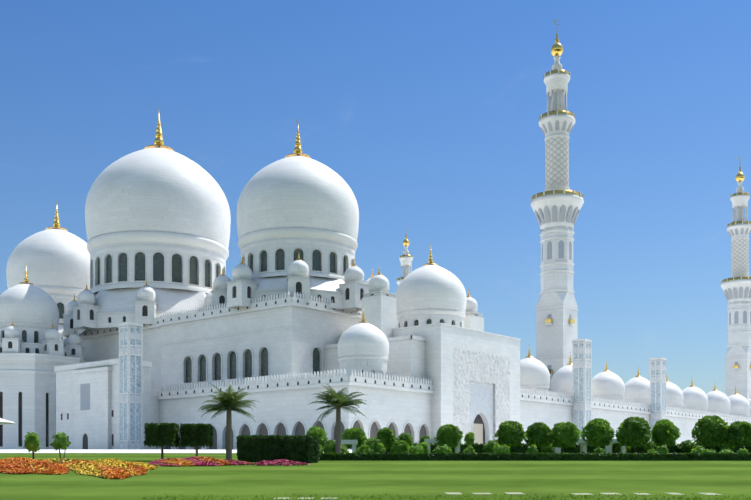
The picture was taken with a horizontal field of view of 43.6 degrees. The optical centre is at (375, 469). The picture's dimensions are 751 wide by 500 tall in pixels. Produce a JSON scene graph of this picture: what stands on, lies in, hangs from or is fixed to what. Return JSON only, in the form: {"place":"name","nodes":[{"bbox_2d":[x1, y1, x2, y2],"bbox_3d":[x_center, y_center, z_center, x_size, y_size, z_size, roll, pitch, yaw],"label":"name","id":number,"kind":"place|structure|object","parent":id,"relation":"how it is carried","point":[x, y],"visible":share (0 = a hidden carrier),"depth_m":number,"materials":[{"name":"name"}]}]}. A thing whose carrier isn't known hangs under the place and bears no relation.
{"place":"outdoors","nodes":[
{"label":"outdoors","id":0,"kind":"place"},
{"bbox_2d":[0,449,351,452],"bbox_3d":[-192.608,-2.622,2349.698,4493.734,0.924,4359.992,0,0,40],"label":"plaza","id":1,"kind":"structure","parent":0,"point":[110,451],"depth_m":135.17,"materials":[{"name":"white stone"}]},
{"bbox_2d":[0,453,750,499],"bbox_3d":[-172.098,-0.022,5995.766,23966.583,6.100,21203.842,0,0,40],"label":"ground","id":2,"kind":"structure","parent":0,"point":[320,479],"depth_m":60.62,"materials":[{"name":"green plant"}]},
{"bbox_2d":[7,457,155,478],"bbox_3d":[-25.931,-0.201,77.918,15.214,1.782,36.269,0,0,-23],"label":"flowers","id":3,"kind":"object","parent":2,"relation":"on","point":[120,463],"visible":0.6,"depth_m":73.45,"materials":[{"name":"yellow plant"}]},
{"bbox_2d":[0,456,308,478],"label":"flower bed","id":4,"kind":"object","parent":2,"relation":"on","point":[88,461],"visible":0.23,"depth_m":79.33,"materials":[{"name":"plant"}]},
{"bbox_2d":[149,456,309,465],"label":"flowers","id":5,"kind":"object","parent":2,"relation":"on","point":[283,462],"visible":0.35,"depth_m":85.54,"materials":[{"name":"pink plant"}]},
{"bbox_2d":[226,405,340,459],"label":"palm trunk","id":6,"kind":"object","parent":2,"relation":"on","point":[229,434],"visible":0.77,"depth_m":100.72,"materials":[{"name":"brown"}]},
{"bbox_2d":[198,383,367,420],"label":"palm","id":7,"kind":"object","parent":6,"relation":"on","point":[230,397],"visible":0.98,"depth_m":101.52,"materials":[{"name":"green plant"}]},
{"bbox_2d":[0,69,750,449],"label":"mosque","id":8,"kind":"structure","parent":2,"relation":"on","point":[288,331],"depth_m":179.10,"materials":[{"name":"white stone"}]},
{"bbox_2d":[3,249,452,382],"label":"arched windows","id":9,"kind":"structure","parent":8,"relation":"on","point":[158,266],"depth_m":189.16,"materials":[{"name":"grey glass"}]},
{"bbox_2d":[164,420,425,449],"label":"archway","id":10,"kind":"object","parent":8,"relation":"attached to","point":[281,429],"visible":0.19,"depth_m":159.27,"materials":[{"name":"grey stone"}]},
{"bbox_2d":[0,282,746,448],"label":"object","id":11,"kind":"object","parent":8,"relation":"attached to","point":[478,419],"visible":0.19,"depth_m":190.92,"materials":[{"name":"grey stone"}]},
{"bbox_2d":[0,55,750,424],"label":"domes","id":12,"kind":"structure","parent":8,"relation":"on","point":[156,195],"depth_m":202.36,"materials":[{"name":"white stone"}]},
{"bbox_2d":[545,137,748,272],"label":"lattice screen","id":13,"kind":"object","parent":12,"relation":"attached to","point":[568,184],"visible":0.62,"depth_m":228.08,"materials":[{"name":"beige stone"}]},
{"bbox_2d":[10,20,750,393],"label":"finials","id":14,"kind":"object","parent":8,"relation":"on","point":[556,50],"visible":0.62,"depth_m":225.75,"materials":[{"name":"gold metal"}]},
{"bbox_2d":[80,120,750,409],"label":"wall openings","id":15,"kind":"object","parent":8,"relation":"attached to","point":[84,396],"visible":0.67,"depth_m":226.96,"materials":[{"name":"grey"}]},
{"bbox_2d":[453,348,509,443],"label":"entrance portal surround","id":16,"kind":"object","parent":8,"relation":"attached to","point":[474,366],"visible":0.63,"depth_m":172.83,"materials":[{"name":"white stone"}]},
{"bbox_2d":[470,381,492,442],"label":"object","id":17,"kind":"object","parent":8,"relation":"attached to","point":[481,399],"visible":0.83,"depth_m":175.11,"materials":[{"name":"white stone"}]},
{"bbox_2d":[545,319,750,373],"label":"balcony","id":18,"kind":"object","parent":8,"relation":"on","point":[573,321],"visible":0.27,"depth_m":226.82,"materials":[{"name":"orange"}]},
{"bbox_2d":[22,415,750,453],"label":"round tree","id":19,"kind":"object","parent":2,"relation":"on","point":[704,421],"depth_m":116.16,"materials":[{"name":"green plant"}]},
{"bbox_2d":[32,445,745,458],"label":"trunk","id":20,"kind":"object","parent":2,"relation":"on","point":[162,454],"visible":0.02,"depth_m":97.61,"materials":[{"name":"brown plant"}]},
{"bbox_2d":[120,325,665,448],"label":"pylon","id":21,"kind":"object","parent":2,"relation":"on","point":[132,390],"visible":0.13,"depth_m":170.31,"materials":[{"name":"white stone"}]},
{"bbox_2d":[140,493,750,499],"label":"tufts","id":22,"kind":"object","parent":2,"relation":"on","point":[547,498],"visible":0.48,"depth_m":45.26,"materials":[{"name":"green plant"}]},
{"bbox_2d":[327,439,625,453],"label":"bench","id":23,"kind":"object","parent":2,"relation":"on","point":[583,447],"visible":0.42,"depth_m":122.18,"materials":[{"name":"white stone"}]},
{"bbox_2d":[472,423,482,444],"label":"door","id":24,"kind":"structure","parent":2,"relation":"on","point":[477,431],"depth_m":175.35,"materials":[{"name":"beige"}]},
{"bbox_2d":[274,492,720,498],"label":"stone","id":25,"kind":"object","parent":2,"relation":"on","point":[523,493],"visible":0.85,"depth_m":48.64,"materials":[{"name":"white stone"}]},
{"bbox_2d":[0,0,750,394],"label":"sky","id":26,"kind":"structure","parent":0,"point":[429,111],"materials":[{"name":"blue"}]},
{"bbox_2d":[120,332,665,448],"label":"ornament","id":27,"kind":"object","parent":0,"point":[132,397],"visible":0.71,"depth_m":202.96,"materials":[{"name":"white stone"}]},
{"bbox_2d":[53,422,750,465],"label":"hedge","id":28,"kind":"object","parent":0,"point":[174,436],"depth_m":98.63,"materials":[{"name":"green plant"}]}
]}

